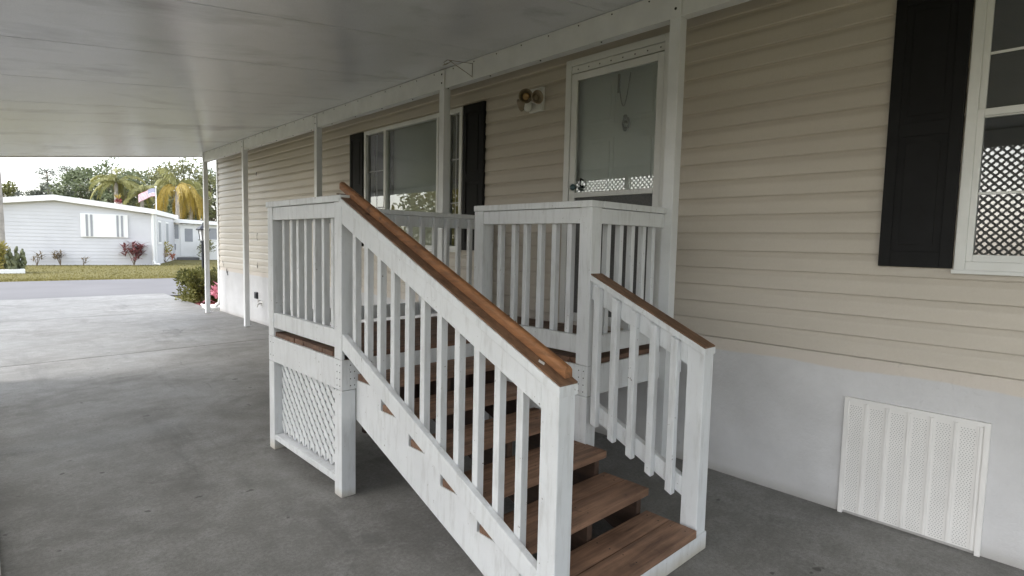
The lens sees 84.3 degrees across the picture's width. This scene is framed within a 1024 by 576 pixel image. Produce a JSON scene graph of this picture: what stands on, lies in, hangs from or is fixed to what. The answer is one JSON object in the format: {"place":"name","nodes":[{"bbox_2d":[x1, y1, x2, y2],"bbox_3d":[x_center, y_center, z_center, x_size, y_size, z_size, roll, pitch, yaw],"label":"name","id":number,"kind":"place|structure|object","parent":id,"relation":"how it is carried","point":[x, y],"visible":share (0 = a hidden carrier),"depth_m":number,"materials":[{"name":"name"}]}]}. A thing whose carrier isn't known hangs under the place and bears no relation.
{"place":"outdoors","nodes":[
{"label":"outdoors","id":0,"kind":"place"},
{"bbox_2d":[0,278,189,299],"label":"road","id":1,"kind":"structure","parent":0,"point":[42,289],"depth_m":16.04,"materials":[{"name":"grey asphalt"}]},
{"bbox_2d":[0,293,204,321],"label":"driveway","id":2,"kind":"structure","parent":0,"point":[40,309],"depth_m":11.80,"materials":[{"name":"concrete"}]},
{"bbox_2d":[0,157,215,220],"label":"sky","id":3,"kind":"structure","parent":0,"point":[19,170],"materials":[{"name":"white"}]},
{"bbox_2d":[0,260,217,303],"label":"lawn ground","id":4,"kind":"structure","parent":0,"point":[153,269],"depth_m":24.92,"materials":[{"name":"green plant"}]},
{"bbox_2d":[0,240,9,268],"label":"yellow shrub","id":5,"kind":"object","parent":4,"relation":"on","point":[2,247],"visible":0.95,"depth_m":21.80,"materials":[{"name":"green plant"}]},
{"bbox_2d":[2,180,17,196],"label":"tree","id":6,"kind":"object","parent":4,"relation":"on","point":[8,190],"visible":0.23,"depth_m":44.38,"materials":[{"name":"green plant"}]},
{"bbox_2d":[0,269,24,273],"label":"planter kerb","id":7,"kind":"structure","parent":4,"relation":"on","point":[8,271],"depth_m":21.68,"materials":[{"name":"white concrete"}]},
{"bbox_2d":[0,169,5,255],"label":"palm tree","id":8,"kind":"object","parent":7,"relation":"on","point":[2,232],"visible":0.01,"depth_m":22.05,"materials":[{"name":"grey plant"}]},
{"bbox_2d":[0,246,26,268],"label":"cactus clump","id":9,"kind":"object","parent":7,"relation":"on","point":[13,262],"visible":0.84,"depth_m":21.99,"materials":[{"name":"green plant"}]},
{"bbox_2d":[10,189,34,196],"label":"tree","id":10,"kind":"object","parent":4,"relation":"on","point":[18,192],"visible":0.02,"depth_m":49.47,"materials":[{"name":"green plant"}]},
{"bbox_2d":[30,250,45,265],"bbox_3d":[-23.016,-1.459,27.404,0.979,0.753,0.794,3,5,16],"label":"cordyline sprig","id":11,"kind":"object","parent":4,"relation":"on","point":[34,257],"visible":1,"depth_m":27.39,"materials":[{"name":"brown plant"}]},
{"bbox_2d":[26,184,51,195],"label":"tree","id":12,"kind":"object","parent":4,"relation":"on","point":[39,192],"visible":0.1,"depth_m":50.21,"materials":[{"name":"green plant"}]},
{"bbox_2d":[32,167,58,194],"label":"pine tree","id":13,"kind":"object","parent":4,"relation":"on","point":[45,170],"visible":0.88,"depth_m":49.77,"materials":[{"name":"green plant"}]},
{"bbox_2d":[27,180,82,197],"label":"tree","id":14,"kind":"object","parent":4,"relation":"on","point":[47,187],"visible":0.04,"depth_m":49.05,"materials":[{"name":"green plant"}]},
{"bbox_2d":[49,249,65,265],"bbox_3d":[-22.428,-1.522,27.864,0.882,0.833,0.826,-3,6,-43],"label":"cordyline sprig","id":15,"kind":"object","parent":4,"relation":"on","point":[59,256],"visible":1,"depth_m":27.86,"materials":[{"name":"brown plant"}]},
{"bbox_2d":[54,165,75,190],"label":"pine tree","id":16,"kind":"object","parent":4,"relation":"on","point":[64,169],"visible":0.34,"depth_m":50.65,"materials":[{"name":"green plant"}]},
{"bbox_2d":[44,166,109,200],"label":"tree","id":17,"kind":"object","parent":4,"relation":"on","point":[61,190],"visible":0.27,"depth_m":46.63,"materials":[{"name":"green plant"}]},
{"bbox_2d":[78,256,90,264],"bbox_3d":[-21.444,-1.393,28.361,0.440,0.540,0.790,1,4,-5],"label":"cordyline sprig","id":18,"kind":"object","parent":4,"relation":"on","point":[83,259],"visible":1,"depth_m":28.38,"materials":[{"name":"brown plant"}]},
{"bbox_2d":[3,194,177,264],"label":"neighbour house","id":19,"kind":"structure","parent":4,"relation":"on","point":[72,229],"depth_m":28.62,"materials":[{"name":"grey"}]},
{"bbox_2d":[80,213,127,237],"bbox_3d":[-20.922,-3.202,29.066,1.986,1.190,0.088,-2,5,-32],"label":"window","id":20,"kind":"structure","parent":19,"relation":"in","point":[92,225],"depth_m":29.03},
{"bbox_2d":[138,186,156,209],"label":"flagpole","id":21,"kind":"object","parent":19,"relation":"attached to","point":[148,193],"visible":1,"depth_m":40.76,"materials":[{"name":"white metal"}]},
{"bbox_2d":[157,220,161,243],"bbox_3d":[-19.861,-3.143,31.879,0.050,1.300,1.106,-1,5,-24],"label":"window","id":22,"kind":"structure","parent":19,"relation":"in","point":[158,222],"depth_m":31.71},
{"bbox_2d":[165,222,168,242],"bbox_3d":[-21.024,-3.372,34.471,0.050,1.300,1.206,-1,5,-24],"label":"window","id":23,"kind":"structure","parent":19,"relation":"in","point":[166,223],"depth_m":34.47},
{"bbox_2d":[68,157,155,207],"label":"tree","id":24,"kind":"object","parent":4,"relation":"on","point":[105,196],"visible":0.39,"depth_m":46.55,"materials":[{"name":"green plant"}]},
{"bbox_2d":[89,167,140,200],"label":"tree","id":25,"kind":"object","parent":4,"relation":"on","point":[120,174],"visible":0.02,"depth_m":50.88,"materials":[{"name":"green plant"}]},
{"bbox_2d":[88,167,146,201],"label":"palm tree","id":26,"kind":"object","parent":4,"relation":"on","point":[106,182],"visible":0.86,"depth_m":43.15,"materials":[{"name":"green plant"}]},
{"bbox_2d":[118,240,146,264],"bbox_3d":[-19.706,-1.862,29.413,1.644,1.390,1.600,-3,6,-43],"label":"cordyline shrub","id":27,"kind":"object","parent":4,"relation":"on","point":[138,249],"visible":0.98,"depth_m":29.38,"materials":[{"name":"red plant"}]},
{"bbox_2d":[120,197,154,208],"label":"tree","id":28,"kind":"object","parent":4,"relation":"on","point":[145,205],"visible":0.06,"depth_m":47.41,"materials":[{"name":"green plant"}]},
{"bbox_2d":[108,168,174,212],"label":"tree","id":29,"kind":"object","parent":4,"relation":"on","point":[153,183],"visible":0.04,"depth_m":50.32,"materials":[{"name":"green plant"}]},
{"bbox_2d":[122,183,169,208],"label":"palm tree","id":30,"kind":"object","parent":4,"relation":"on","point":[142,187],"visible":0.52,"depth_m":43.50,"materials":[{"name":"green plant"}]},
{"bbox_2d":[164,242,177,262],"bbox_3d":[-20.581,-2.170,33.584,1.357,1.320,1.272,-3,6,-43],"label":"flowering shrub","id":31,"kind":"object","parent":4,"relation":"on","point":[166,249],"visible":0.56,"depth_m":33.66,"materials":[{"name":"green plant"}]},
{"bbox_2d":[154,166,202,223],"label":"palm tree","id":32,"kind":"object","parent":4,"relation":"on","point":[184,186],"visible":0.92,"depth_m":43.50,"materials":[{"name":"yellow plant"}]},
{"bbox_2d":[143,157,215,220],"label":"tree","id":33,"kind":"object","parent":4,"relation":"on","point":[177,173],"visible":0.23,"depth_m":51.33,"materials":[{"name":"green plant"}]},
{"bbox_2d":[151,194,212,224],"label":"tree","id":34,"kind":"object","parent":4,"relation":"on","point":[169,208],"visible":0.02,"depth_m":48.39,"materials":[{"name":"green plant"}]},
{"bbox_2d":[172,182,211,219],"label":"palm tree","id":35,"kind":"object","parent":4,"relation":"on","point":[200,192],"visible":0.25,"depth_m":45.77,"materials":[{"name":"yellow plant"}]},
{"bbox_2d":[173,219,216,259],"bbox_3d":[-21.543,-3.583,41.056,7.897,2.910,5.948,-2,5,-32],"label":"garden room","id":36,"kind":"object","parent":4,"relation":"on","point":[187,242],"visible":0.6,"depth_m":38.20,"materials":[{"name":"concrete"}]},
{"bbox_2d":[174,224,178,239],"bbox_3d":[-22.697,-3.722,37.634,0.940,1.030,0.059,-2,5,-32],"label":"screen window","id":37,"kind":"structure","parent":36,"relation":"in","point":[176,228],"depth_m":37.82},
{"bbox_2d":[180,225,195,256],"bbox_3d":[-21.873,-3.172,38.207,0.920,2.100,0.059,-2,5,-32],"label":"door","id":38,"kind":"structure","parent":36,"relation":"in","point":[187,232],"depth_m":38.18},
{"bbox_2d":[209,228,216,240],"bbox_3d":[-20.523,-3.692,39.015,0.790,0.850,0.059,-2,5,-32],"label":"screen window","id":39,"kind":"structure","parent":36,"relation":"in","point":[213,231],"depth_m":38.98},
{"bbox_2d":[172,266,217,302],"bbox_3d":[-7.193,-0.035,13.531,1.592,1.009,1.521,-3,6,-43],"label":"garden bush","id":40,"kind":"object","parent":4,"relation":"on","point":[193,280],"visible":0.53,"depth_m":13.08,"materials":[{"name":"green plant"}]},
{"bbox_2d":[187,166,216,220],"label":"tree","id":41,"kind":"object","parent":4,"relation":"on","point":[214,173],"visible":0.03,"depth_m":54.09,"materials":[{"name":"green plant"}]},
{"bbox_2d":[196,223,209,300],"bbox_3d":[-7.447,-0.626,13.670,0.299,1.920,0.299,-3,6,-43],"label":"lamp post","id":42,"kind":"object","parent":4,"relation":"on","point":[200,229],"visible":0.5,"depth_m":13.57,"materials":[{"name":"black metal"}]},
{"bbox_2d":[191,173,216,221],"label":"tree","id":43,"kind":"object","parent":4,"relation":"on","point":[210,201],"visible":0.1,"depth_m":51.04,"materials":[{"name":"green plant"}]},
{"bbox_2d":[195,300,216,305],"bbox_3d":[-6.405,0.343,13.303,1.788,0.103,2.300,-3,6,-43],"label":"mulch bed","id":44,"kind":"object","parent":4,"relation":"on","point":[200,303],"visible":0.05,"depth_m":13.06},
{"bbox_2d":[202,281,217,302],"bbox_3d":[-6.425,0.089,12.532,0.923,0.690,0.770,-3,6,-43],"label":"cordyline plant","id":45,"kind":"object","parent":44,"relation":"on","point":[214,293],"visible":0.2,"depth_m":12.38,"materials":[{"name":"pink plant"}]},
{"bbox_2d":[197,238,216,258],"bbox_3d":[-20.420,-2.686,37.931,1.272,1.664,1.253,-3,6,-43],"label":"shrub","id":46,"kind":"object","parent":4,"relation":"on","point":[210,244],"visible":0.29,"depth_m":37.90,"materials":[{"name":"green plant"}]},
{"bbox_2d":[201,303,219,309],"bbox_3d":[-6.333,0.416,11.991,0.379,0.135,0.670,-3,6,-43],"label":"splash block","id":47,"kind":"object","parent":4,"relation":"on","point":[213,308],"depth_m":11.75,"materials":[{"name":"white concrete"}]},
{"bbox_2d":[211,0,1023,569],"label":"mobile home","id":48,"kind":"object","parent":4,"relation":"on","point":[849,288],"visible":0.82,"depth_m":3.36,"materials":[{"name":"beige plastic"}]},
{"bbox_2d":[363,107,462,251],"bbox_3d":[-1.132,-1.152,6.424,0.163,1.442,1.980,-3,6,-43],"label":"window","id":49,"kind":"structure","parent":48,"relation":"in","point":[406,159],"depth_m":6.48,"materials":[{"name":"grey glass"}]},
{"bbox_2d":[517,86,544,113],"bbox_3d":[0.134,-1.614,4.827,0.208,0.200,0.260,-3,6,-43],"label":"wall light","id":50,"kind":"object","parent":48,"relation":"attached to","point":[531,101],"visible":1,"depth_m":4.81,"materials":[{"name":"white plastic"}]},
{"bbox_2d":[559,32,669,327],"bbox_3d":[0.780,-0.743,4.361,0.182,2.135,0.970,-3,6,-43],"label":"door","id":51,"kind":"structure","parent":48,"relation":"in","point":[616,98],"depth_m":4.35,"materials":[{"name":"white plastic"}]},
{"bbox_2d":[951,0,1023,276],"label":"window","id":52,"kind":"structure","parent":48,"relation":"in","point":[990,220],"depth_m":2.77,"materials":[{"name":"white plastic"}]},
{"bbox_2d":[114,194,121,203],"bbox_3d":[-26.674,-4.238,38.390,0.534,4.418,0.646,-3,6,-43],"label":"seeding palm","id":53,"kind":"object","parent":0,"point":[117,200],"visible":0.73,"depth_m":38.19,"materials":[{"name":"red plant"}]},
{"bbox_2d":[0,309,268,366],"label":"driveway","id":54,"kind":"structure","parent":0,"point":[38,341],"depth_m":8.56,"materials":[{"name":"concrete"}]},
{"bbox_2d":[0,339,1023,575],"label":"driveway","id":55,"kind":"structure","parent":0,"point":[170,462],"depth_m":3.24,"materials":[{"name":"concrete"}]},
{"bbox_2d":[0,0,750,457],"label":"carport","id":56,"kind":"object","parent":55,"relation":"on","point":[208,80],"visible":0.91,"depth_m":4.52,"materials":[{"name":"white metal"}]},
{"bbox_2d":[443,60,472,76],"bbox_3d":[-0.478,-1.933,4.969,0.282,0.125,0.049,-1,5,-29],"label":"wire bracket","id":57,"kind":"object","parent":56,"relation":"attached to","point":[459,67],"visible":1,"depth_m":4.97,"materials":[{"name":"grey metal"}]},
{"bbox_2d":[266,182,714,575],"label":"porch","id":58,"kind":"object","parent":55,"relation":"on","point":[394,385],"visible":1,"depth_m":3.00,"materials":[{"name":"white paint"}]}
]}

